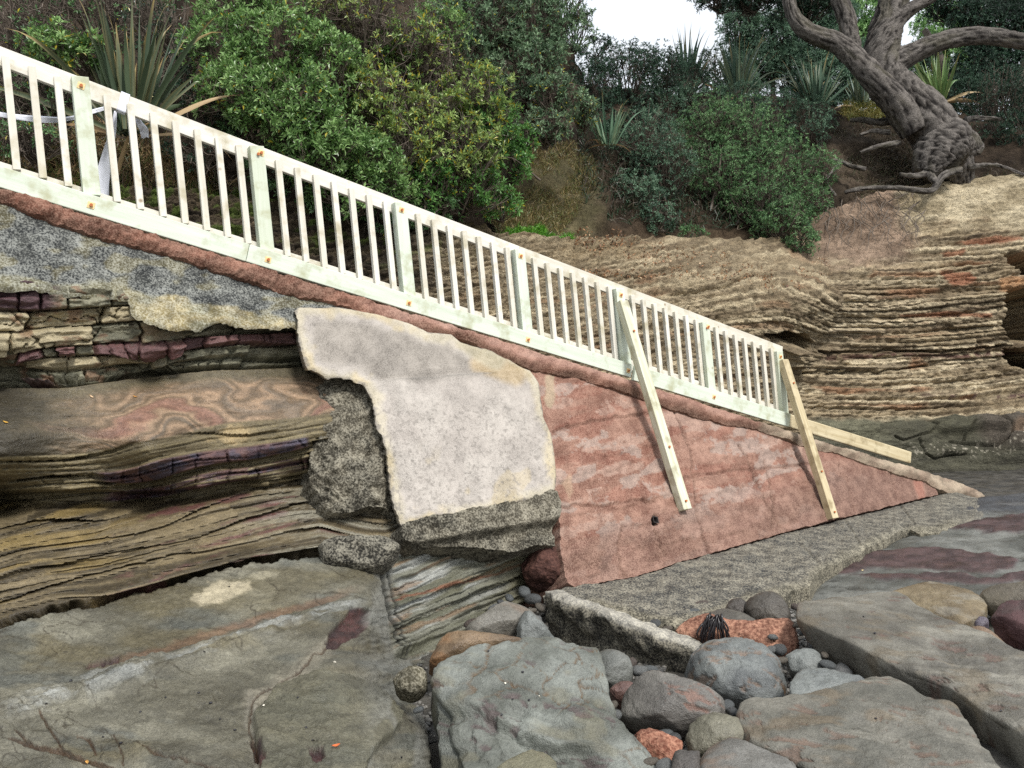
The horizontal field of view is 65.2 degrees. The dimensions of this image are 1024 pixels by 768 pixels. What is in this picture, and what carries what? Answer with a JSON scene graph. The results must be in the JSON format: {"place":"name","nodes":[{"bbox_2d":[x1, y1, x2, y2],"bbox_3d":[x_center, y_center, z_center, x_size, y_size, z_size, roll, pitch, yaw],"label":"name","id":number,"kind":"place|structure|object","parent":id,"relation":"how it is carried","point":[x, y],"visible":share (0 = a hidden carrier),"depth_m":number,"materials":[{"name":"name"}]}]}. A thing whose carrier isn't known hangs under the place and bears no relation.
{"place":"outdoors","nodes":[
{"label":"outdoors","id":0,"kind":"place"},
{"bbox_2d":[12,14,104,77],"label":"shrub","id":1,"kind":"object","parent":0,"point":[68,51],"visible":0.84,"depth_m":8.26,"materials":[{"name":"green plant"}]},
{"bbox_2d":[0,0,1023,239],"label":"hillside","id":2,"kind":"structure","parent":0,"point":[599,224],"depth_m":15.40,"materials":[{"name":"soil"}]},
{"bbox_2d":[0,0,208,94],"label":"shrub","id":3,"kind":"object","parent":2,"relation":"on","point":[16,22],"visible":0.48,"depth_m":9.89,"materials":[{"name":"green plant"}]},
{"bbox_2d":[0,105,251,196],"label":"dead grass","id":4,"kind":"structure","parent":2,"relation":"on","point":[57,173],"depth_m":9.47,"materials":[{"name":"plant"}]},
{"bbox_2d":[0,68,77,171],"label":"shrub","id":5,"kind":"object","parent":4,"relation":"on","point":[26,138],"visible":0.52,"depth_m":8.34,"materials":[{"name":"green plant"}]},
{"bbox_2d":[32,167,295,202],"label":"moss grass","id":6,"kind":"structure","parent":2,"relation":"on","point":[216,194],"depth_m":9.57,"materials":[{"name":"plant"}]},
{"bbox_2d":[170,0,363,159],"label":"shrub","id":7,"kind":"object","parent":2,"relation":"on","point":[236,75],"visible":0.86,"depth_m":9.35,"materials":[{"name":"green plant"}]},
{"bbox_2d":[281,0,479,110],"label":"shrub","id":8,"kind":"object","parent":2,"relation":"on","point":[344,13],"visible":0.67,"depth_m":10.78,"materials":[{"name":"green plant"}]},
{"bbox_2d":[411,0,601,126],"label":"tree","id":9,"kind":"object","parent":2,"relation":"on","point":[535,51],"visible":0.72,"depth_m":12.79,"materials":[{"name":"green plant"}]},
{"bbox_2d":[486,138,598,234],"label":"dry grass","id":10,"kind":"structure","parent":2,"relation":"on","point":[532,221],"depth_m":13.57,"materials":[{"name":"plant"}]},
{"bbox_2d":[585,93,642,152],"bbox_3d":[1.925,-4.983,15.062,1.357,1.213,1.081,-3,-1,0],"label":"flax","id":11,"kind":"object","parent":2,"relation":"on","point":[614,131],"visible":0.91,"depth_m":15.13,"materials":[{"name":"plant"}]},
{"bbox_2d":[564,33,730,145],"bbox_3d":[3.467,-6.857,19.654,2.725,4.776,7.725,-4,-1,31],"label":"hedge tree","id":12,"kind":"object","parent":2,"relation":"on","point":[674,65],"visible":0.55,"depth_m":18.14,"materials":[{"name":"green plant"}]},
{"bbox_2d":[638,29,724,92],"bbox_3d":[4.615,-8.276,21.344,3.189,2.486,1.827,-3,-1,0],"label":"flax","id":13,"kind":"object","parent":2,"relation":"on","point":[692,53],"visible":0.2,"depth_m":21.27,"materials":[{"name":"plant"}]},
{"bbox_2d":[570,109,835,232],"bbox_3d":[4.127,-4.867,17.436,9.288,4.184,3.317,-2,-1,-38],"label":"ground scrub","id":14,"kind":"object","parent":2,"relation":"on","point":[630,204],"visible":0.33,"depth_m":15.41,"materials":[{"name":"plant"}]},
{"bbox_2d":[697,30,786,101],"bbox_3d":[5.746,-8.030,20.900,3.126,2.301,2.224,-3,-1,0],"label":"flax","id":15,"kind":"object","parent":2,"relation":"on","point":[735,71],"visible":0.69,"depth_m":20.79,"materials":[{"name":"plant"}]},
{"bbox_2d":[645,74,839,148],"bbox_3d":[5.227,-6.430,19.105,4.649,2.160,2.184,-3,-1,0],"label":"shrub","id":16,"kind":"object","parent":2,"relation":"on","point":[806,112],"visible":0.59,"depth_m":18.77,"materials":[{"name":"green plant"}]},
{"bbox_2d":[668,85,832,234],"bbox_3d":[4.976,-4.591,16.578,3.285,3.405,2.591,-3,-1,0],"label":"shrub","id":17,"kind":"object","parent":2,"relation":"on","point":[717,146],"visible":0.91,"depth_m":16.34,"materials":[{"name":"green plant"}]},
{"bbox_2d":[687,0,834,24],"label":"tree","id":18,"kind":"object","parent":2,"relation":"on","point":[808,9],"visible":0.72,"depth_m":20.11,"materials":[{"name":"green plant"}]},
{"bbox_2d":[714,3,834,99],"bbox_3d":[8.833,-10.797,26.912,4.210,4.435,2.546,-3,-1,0],"label":"tree","id":19,"kind":"object","parent":2,"relation":"on","point":[789,44],"visible":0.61,"depth_m":26.39,"materials":[{"name":"green plant"}]},
{"bbox_2d":[776,50,853,104],"bbox_3d":[7.883,-7.717,21.280,2.203,2.129,1.784,-3,-1,0],"label":"flax","id":20,"kind":"object","parent":2,"relation":"on","point":[813,85],"visible":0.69,"depth_m":20.91,"materials":[{"name":"plant"}]},
{"bbox_2d":[830,74,875,114],"bbox_3d":[8.836,-7.422,20.354,1.519,1.437,1.108,-4,-1,29],"label":"flax","id":21,"kind":"object","parent":2,"relation":"on","point":[857,91],"visible":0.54,"depth_m":20.34,"materials":[{"name":"plant"}]},
{"bbox_2d":[838,96,885,120],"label":"slope grass","id":22,"kind":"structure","parent":2,"relation":"on","point":[860,111],"depth_m":20.08,"materials":[{"name":"plant"}]},
{"bbox_2d":[796,0,953,106],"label":"tree","id":23,"kind":"object","parent":2,"relation":"on","point":[826,21],"visible":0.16,"depth_m":25.56,"materials":[{"name":"green plant"}]},
{"bbox_2d":[853,0,970,89],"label":"tree","id":24,"kind":"object","parent":2,"relation":"on","point":[863,22],"visible":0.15,"depth_m":30.55,"materials":[{"name":"green plant"}]},
{"bbox_2d":[820,116,1022,204],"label":"root litter","id":25,"kind":"object","parent":2,"relation":"on","point":[896,177],"visible":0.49,"depth_m":18.80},
{"bbox_2d":[911,50,980,112],"bbox_3d":[11.518,-8.058,21.593,2.000,2.013,1.628,-3,-1,-22],"label":"flax","id":26,"kind":"object","parent":2,"relation":"on","point":[942,87],"visible":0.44,"depth_m":21.32,"materials":[{"name":"plant"}]},
{"bbox_2d":[916,0,1023,123],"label":"tree","id":27,"kind":"object","parent":2,"relation":"on","point":[948,12],"visible":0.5,"depth_m":23.59,"materials":[{"name":"green plant"}]},
{"bbox_2d":[946,66,1022,126],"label":"shrub","id":28,"kind":"object","parent":2,"relation":"on","point":[955,87],"visible":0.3,"depth_m":22.12,"materials":[{"name":"green plant"}]},
{"bbox_2d":[951,51,1023,147],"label":"shrub","id":29,"kind":"object","parent":2,"relation":"on","point":[1003,123],"visible":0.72,"depth_m":20.56,"materials":[{"name":"green plant"}]},
{"bbox_2d":[74,173,1023,472],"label":"cliff","id":30,"kind":"structure","parent":0,"point":[912,347],"depth_m":15.78,"materials":[{"name":"stone"}]},
{"bbox_2d":[0,0,234,175],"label":"flax","id":31,"kind":"object","parent":30,"relation":"on","point":[112,73],"visible":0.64,"depth_m":8.43,"materials":[{"name":"plant"}]},
{"bbox_2d":[115,0,227,173],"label":"shrub","id":32,"kind":"object","parent":30,"relation":"on","point":[186,97],"visible":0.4,"depth_m":9.53,"materials":[{"name":"green plant"}]},
{"bbox_2d":[206,98,462,235],"bbox_3d":[-2.117,-2.667,10.052,3.231,1.618,0.991,-2,-1,-24],"label":"shrub","id":33,"kind":"object","parent":30,"relation":"on","point":[288,185],"visible":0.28,"depth_m":9.78,"materials":[{"name":"green plant"}]},
{"bbox_2d":[248,87,421,223],"bbox_3d":[-2.049,-2.684,9.552,2.167,1.479,1.070,-2,-1,-38],"label":"shrub","id":34,"kind":"object","parent":30,"relation":"on","point":[369,172],"visible":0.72,"depth_m":9.34,"materials":[{"name":"green plant"}]},
{"bbox_2d":[314,0,473,158],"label":"shrub","id":35,"kind":"object","parent":30,"relation":"on","point":[449,21],"visible":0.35,"depth_m":11.15,"materials":[{"name":"green plant"}]},
{"bbox_2d":[335,51,524,193],"bbox_3d":[-1.015,-3.465,10.492,2.613,2.053,1.560,-2,-1,-38],"label":"shrub","id":36,"kind":"object","parent":30,"relation":"on","point":[421,142],"visible":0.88,"depth_m":10.31,"materials":[{"name":"green plant"}]},
{"bbox_2d":[399,91,540,222],"bbox_3d":[-0.559,-3.145,11.029,2.481,1.910,1.278,-2,-1,-32],"label":"shrub","id":37,"kind":"object","parent":30,"relation":"on","point":[431,186],"visible":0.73,"depth_m":10.90,"materials":[{"name":"green plant"}]},
{"bbox_2d":[499,223,575,238],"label":"green grass","id":38,"kind":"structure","parent":30,"relation":"on","point":[540,230],"depth_m":12.46,"materials":[{"name":"plant"}]},
{"bbox_2d":[513,64,601,151],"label":"shrub","id":39,"kind":"object","parent":30,"relation":"on","point":[557,112],"visible":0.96,"depth_m":12.43,"materials":[{"name":"green plant"}]},
{"bbox_2d":[607,98,706,235],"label":"shrub","id":40,"kind":"object","parent":30,"relation":"on","point":[658,158],"visible":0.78,"depth_m":15.45,"materials":[{"name":"green plant"}]},
{"bbox_2d":[573,226,830,292],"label":"leaf litter","id":41,"kind":"object","parent":30,"relation":"on","point":[717,277],"visible":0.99,"depth_m":13.15,"materials":[{"name":"plant"}]},
{"bbox_2d":[677,144,842,256],"bbox_3d":[5.143,-3.664,15.536,4.924,2.633,1.466,-2,-1,-37],"label":"shrub","id":42,"kind":"object","parent":30,"relation":"on","point":[808,211],"visible":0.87,"depth_m":15.51,"materials":[{"name":"green plant"}]},
{"bbox_2d":[721,0,1023,252],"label":"coastal tree","id":43,"kind":"object","parent":30,"relation":"on","point":[946,143],"visible":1,"depth_m":17.76,"materials":[{"name":"brown plant"}]},
{"bbox_2d":[414,468,1023,767],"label":"beach","id":44,"kind":"structure","parent":0,"point":[978,557],"depth_m":8.02,"materials":[{"name":"stone"}]},
{"bbox_2d":[0,280,530,767],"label":"rock ledge","id":45,"kind":"object","parent":44,"relation":"on","point":[152,520],"visible":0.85,"depth_m":5.32,"materials":[{"name":"stone"}]},
{"bbox_2d":[318,535,400,575],"bbox_3d":[-1.100,1.253,5.806,0.598,0.350,0.430,-3,-1,0],"label":"rubble lump","id":46,"kind":"object","parent":45,"relation":"on","point":[378,554],"visible":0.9,"depth_m":5.65,"materials":[{"name":"concrete"}]},
{"bbox_2d":[393,665,427,702],"bbox_3d":[-0.554,1.641,4.359,0.183,0.219,0.212,-3,-1,0],"label":"rubble lump","id":47,"kind":"object","parent":45,"relation":"on","point":[410,683],"visible":1,"depth_m":4.29,"materials":[{"name":"concrete"}]},
{"bbox_2d":[413,706,423,713],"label":"pebble","id":48,"kind":"object","parent":45,"relation":"on","point":[418,709],"visible":1,"depth_m":4.19,"materials":[{"name":"stone"}]},
{"bbox_2d":[521,546,560,592],"bbox_3d":[0.283,1.634,7.115,0.427,0.458,0.497,-3,-1,0],"label":"red boulder","id":49,"kind":"object","parent":45,"relation":"on","point":[540,568],"visible":0.79,"depth_m":6.92,"materials":[{"name":"stone"}]},
{"bbox_2d":[464,618,474,627],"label":"pebble","id":50,"kind":"object","parent":44,"relation":"on","point":[467,622],"visible":0.22,"depth_m":5.97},
{"bbox_2d":[429,630,520,675],"bbox_3d":[-0.204,1.739,5.120,0.659,0.363,0.349,-3,-1,0],"label":"boulder","id":51,"kind":"object","parent":44,"relation":"on","point":[453,643],"visible":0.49,"depth_m":5.00,"materials":[{"name":"stone"}]},
{"bbox_2d":[0,189,984,631],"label":"sea wall","id":52,"kind":"structure","parent":44,"relation":"on","point":[448,439],"depth_m":7.05,"materials":[{"name":"red concrete"}]},
{"bbox_2d":[0,46,910,519],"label":"balustrade","id":53,"kind":"object","parent":52,"relation":"on","point":[628,358],"visible":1,"depth_m":7.44,"materials":[{"name":"wood"}]},
{"bbox_2d":[0,91,148,195],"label":"plastic tape","id":54,"kind":"object","parent":53,"relation":"attached to","point":[104,170],"visible":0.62,"depth_m":6.43,"materials":[{"name":"plastic"}]},
{"bbox_2d":[662,626,672,630],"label":"pebble","id":55,"kind":"object","parent":52,"relation":"on","point":[668,627],"visible":0.58,"depth_m":5.78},
{"bbox_2d":[465,601,533,636],"bbox_3d":[-0.088,1.759,5.780,0.542,0.372,0.389,-3,-1,0],"label":"boulder","id":56,"kind":"object","parent":44,"relation":"on","point":[502,618],"visible":0.56,"depth_m":5.63,"materials":[{"name":"stone"}]},
{"bbox_2d":[505,594,513,601],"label":"pebble","id":57,"kind":"object","parent":44,"relation":"on","point":[509,598],"visible":0.98,"depth_m":6.67,"materials":[{"name":"stone"}]},
{"bbox_2d":[518,586,530,597],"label":"pebble","id":58,"kind":"object","parent":44,"relation":"on","point":[523,591],"visible":0.91,"depth_m":6.70,"materials":[{"name":"stone"}]},
{"bbox_2d":[497,749,556,767],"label":"slab","id":59,"kind":"object","parent":44,"relation":"on","point":[531,758],"depth_m":3.38,"materials":[{"name":"stone"}]},
{"bbox_2d":[524,593,541,603],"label":"pebble","id":60,"kind":"object","parent":44,"relation":"on","point":[532,598],"visible":0.97,"depth_m":6.51,"materials":[{"name":"stone"}]},
{"bbox_2d":[516,610,553,637],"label":"boulder","id":61,"kind":"object","parent":44,"relation":"on","point":[531,624],"visible":0.38,"depth_m":5.40,"materials":[{"name":"stone"}]},
{"bbox_2d":[535,603,544,612],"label":"pebble","id":62,"kind":"object","parent":44,"relation":"on","point":[539,607],"visible":0.98,"depth_m":6.26,"materials":[{"name":"stone"}]},
{"bbox_2d":[430,636,654,767],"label":"boulder","id":63,"kind":"object","parent":44,"relation":"on","point":[567,719],"visible":0.95,"depth_m":4.04,"materials":[{"name":"stone"}]},
{"bbox_2d":[655,758,671,767],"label":"pebble","id":64,"kind":"object","parent":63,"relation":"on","point":[664,763],"visible":0.9,"depth_m":3.73,"materials":[{"name":"stone"}]},
{"bbox_2d":[413,600,807,750],"bbox_3d":[0.719,1.940,5.735,3.748,0.030,3.446,-3,-1,21],"label":"shingle","id":65,"kind":"object","parent":44,"relation":"on","point":[663,668],"visible":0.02,"depth_m":5.15,"materials":[{"name":"gravel"}]},
{"bbox_2d":[726,598,745,613],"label":"boulder","id":66,"kind":"object","parent":65,"relation":"on","point":[736,604],"visible":0.42,"depth_m":6.05,"materials":[{"name":"stone"}]},
{"bbox_2d":[773,644,786,655],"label":"pebble","id":67,"kind":"object","parent":65,"relation":"on","point":[781,649],"visible":0.94,"depth_m":5.16,"materials":[{"name":"stone"}]},
{"bbox_2d":[820,651,828,658],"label":"pebble","id":68,"kind":"object","parent":65,"relation":"on","point":[824,654],"visible":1,"depth_m":4.98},
{"bbox_2d":[835,662,853,674],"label":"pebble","id":69,"kind":"object","parent":65,"relation":"on","point":[843,667],"visible":0.38,"depth_m":4.85,"materials":[{"name":"stone"}]},
{"bbox_2d":[819,660,836,669],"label":"pebble","id":70,"kind":"object","parent":69,"relation":"on","point":[828,664],"visible":0.84,"depth_m":4.88,"materials":[{"name":"stone"}]},
{"bbox_2d":[611,700,617,707],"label":"pebble","id":71,"kind":"object","parent":44,"relation":"on","point":[615,703],"visible":0.49,"depth_m":4.44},
{"bbox_2d":[600,649,632,694],"bbox_3d":[0.642,1.845,5.029,0.232,0.343,0.295,-3,-1,0],"label":"boulder","id":72,"kind":"object","parent":44,"relation":"on","point":[618,665],"visible":0.61,"depth_m":4.94,"materials":[{"name":"stone"}]},
{"bbox_2d":[616,709,621,718],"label":"pebble","id":73,"kind":"object","parent":44,"relation":"on","point":[618,714],"visible":0.43,"depth_m":4.28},
{"bbox_2d":[609,681,632,709],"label":"boulder","id":74,"kind":"object","parent":44,"relation":"on","point":[618,690],"visible":0.69,"depth_m":4.67,"materials":[{"name":"stone"}]},
{"bbox_2d":[545,589,701,672],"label":"broken kerb","id":75,"kind":"structure","parent":44,"relation":"on","point":[570,618],"depth_m":5.66,"materials":[{"name":"concrete"}]},
{"bbox_2d":[630,657,636,665],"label":"pebble","id":76,"kind":"object","parent":44,"relation":"on","point":[633,661],"visible":0.27,"depth_m":5.09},
{"bbox_2d":[633,665,648,676],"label":"pebble","id":77,"kind":"object","parent":44,"relation":"on","point":[638,670],"visible":0.73,"depth_m":4.97,"materials":[{"name":"stone"}]},
{"bbox_2d":[643,757,658,765],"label":"pebble","id":78,"kind":"object","parent":44,"relation":"on","point":[650,761],"visible":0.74,"depth_m":3.79,"materials":[{"name":"stone"}]},
{"bbox_2d":[645,665,657,670],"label":"pebble","id":79,"kind":"object","parent":44,"relation":"on","point":[650,667],"visible":0.45,"depth_m":5.03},
{"bbox_2d":[650,619,660,626],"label":"pebble","id":80,"kind":"object","parent":44,"relation":"on","point":[657,622],"visible":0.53,"depth_m":5.91,"materials":[{"name":"stone"}]},
{"bbox_2d":[634,728,682,759],"bbox_3d":[0.738,1.932,4.075,0.254,0.336,0.257,-3,-1,0],"label":"rubble block","id":81,"kind":"object","parent":44,"relation":"on","point":[658,744],"depth_m":4.00,"materials":[{"name":"stone"}]},
{"bbox_2d":[660,729,672,733],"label":"pebble","id":82,"kind":"object","parent":81,"relation":"on","point":[668,731],"visible":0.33,"depth_m":4.14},
{"bbox_2d":[669,732,680,739],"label":"pebble","id":83,"kind":"object","parent":81,"relation":"on","point":[677,735],"visible":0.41,"depth_m":4.09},
{"bbox_2d":[621,670,725,741],"bbox_3d":[0.872,1.781,4.379,0.560,0.427,0.414,-3,-1,0],"label":"boulder","id":84,"kind":"object","parent":44,"relation":"on","point":[656,699],"visible":0.75,"depth_m":4.25,"materials":[{"name":"stone"}]},
{"bbox_2d":[671,749,700,767],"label":"boulder","id":85,"kind":"object","parent":44,"relation":"on","point":[681,758],"visible":1,"depth_m":3.69,"materials":[{"name":"stone"}]},
{"bbox_2d":[685,712,743,757],"bbox_3d":[1.045,1.828,4.069,0.316,0.295,0.260,-3,-1,0],"label":"boulder","id":86,"kind":"object","parent":44,"relation":"on","point":[705,733],"visible":0.61,"depth_m":4.01,"materials":[{"name":"stone"}]},
{"bbox_2d":[724,699,734,711],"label":"pebble","id":87,"kind":"object","parent":44,"relation":"on","point":[729,703],"visible":0.55,"depth_m":4.38,"materials":[{"name":"stone"}]},
{"bbox_2d":[726,707,736,716],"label":"pebble","id":88,"kind":"object","parent":44,"relation":"on","point":[731,711],"visible":0.76,"depth_m":4.28,"materials":[{"name":"stone"}]},
{"bbox_2d":[711,608,754,620],"bbox_3d":[1.591,1.788,5.861,0.285,0.223,0.366,-2,-2,-44],"label":"slab","id":89,"kind":"object","parent":44,"relation":"on","point":[731,614],"depth_m":5.87,"materials":[{"name":"stone"}]},
{"bbox_2d":[684,637,786,709],"bbox_3d":[1.340,1.777,4.775,0.564,0.453,0.506,-3,-1,0],"label":"boulder","id":90,"kind":"object","parent":44,"relation":"on","point":[737,671],"visible":0.73,"depth_m":4.67,"materials":[{"name":"stone"}]},
{"bbox_2d":[675,613,798,656],"bbox_3d":[1.591,1.820,5.651,0.834,0.395,0.370,-4,-1,24],"label":"rubble block","id":91,"kind":"object","parent":44,"relation":"on","point":[761,630],"depth_m":5.52,"materials":[{"name":"stone"}]},
{"bbox_2d":[696,612,729,643],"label":"seaweed","id":92,"kind":"object","parent":91,"relation":"on","point":[710,623],"visible":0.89,"depth_m":5.47,"materials":[{"name":"plant"}]},
{"bbox_2d":[767,634,777,639],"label":"pebble","id":93,"kind":"object","parent":91,"relation":"on","point":[772,636],"visible":1,"depth_m":5.38,"materials":[{"name":"stone"}]},
{"bbox_2d":[700,737,796,767],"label":"boulder","id":94,"kind":"structure","parent":44,"relation":"on","point":[732,752],"depth_m":3.71,"materials":[{"name":"stone"}]},
{"bbox_2d":[745,591,790,619],"bbox_3d":[1.915,1.748,6.023,0.329,0.383,0.390,-3,-1,0],"label":"boulder","id":95,"kind":"object","parent":44,"relation":"on","point":[767,604],"visible":0.59,"depth_m":5.89,"materials":[{"name":"stone"}]},
{"bbox_2d":[791,603,797,609],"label":"pebble","id":96,"kind":"object","parent":95,"relation":"on","point":[793,606],"visible":0.81,"depth_m":5.89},
{"bbox_2d":[768,646,775,652],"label":"pebble","id":97,"kind":"object","parent":44,"relation":"on","point":[772,649],"visible":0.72,"depth_m":5.17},
{"bbox_2d":[778,657,787,664],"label":"pebble","id":98,"kind":"object","parent":44,"relation":"on","point":[783,660],"visible":0.66,"depth_m":4.98,"materials":[{"name":"stone"}]},
{"bbox_2d":[785,648,822,677],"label":"boulder","id":99,"kind":"object","parent":44,"relation":"on","point":[802,659],"visible":0.72,"depth_m":4.96,"materials":[{"name":"stone"}]},
{"bbox_2d":[789,668,863,693],"bbox_3d":[1.736,1.773,4.422,0.438,0.361,0.264,-3,-1,0],"label":"slab","id":100,"kind":"object","parent":44,"relation":"on","point":[804,681],"depth_m":4.38,"materials":[{"name":"stone"}]},
{"bbox_2d":[736,676,999,767],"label":"slab","id":101,"kind":"structure","parent":44,"relation":"on","point":[839,726],"depth_m":3.89,"materials":[{"name":"stone"}]},
{"bbox_2d":[796,591,1023,767],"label":"slab","id":102,"kind":"structure","parent":44,"relation":"on","point":[976,676],"depth_m":4.69,"materials":[{"name":"stone"}]},
{"bbox_2d":[895,581,987,626],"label":"slab","id":103,"kind":"structure","parent":44,"relation":"on","point":[960,605],"depth_m":6.10,"materials":[{"name":"stone"}]},
{"bbox_2d":[974,616,988,628],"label":"pebble","id":104,"kind":"object","parent":44,"relation":"on","point":[982,621],"visible":0.65,"depth_m":5.47,"materials":[{"name":"stone"}]},
{"bbox_2d":[972,626,1003,641],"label":"boulder","id":105,"kind":"object","parent":44,"relation":"on","point":[982,628],"visible":0.16,"depth_m":5.33,"materials":[{"name":"stone"}]},
{"bbox_2d":[979,581,1023,616],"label":"boulder","id":106,"kind":"object","parent":44,"relation":"on","point":[994,597],"visible":0.52,"depth_m":6.04,"materials":[{"name":"stone"}]},
{"bbox_2d":[991,600,1023,648],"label":"boulder","id":107,"kind":"object","parent":44,"relation":"on","point":[1007,620],"visible":0.78,"depth_m":5.52,"materials":[{"name":"stone"}]},
{"bbox_2d":[551,0,1011,128],"label":"sky","id":108,"kind":"structure","parent":0,"point":[650,21],"materials":[{"name":"white"}]}
]}

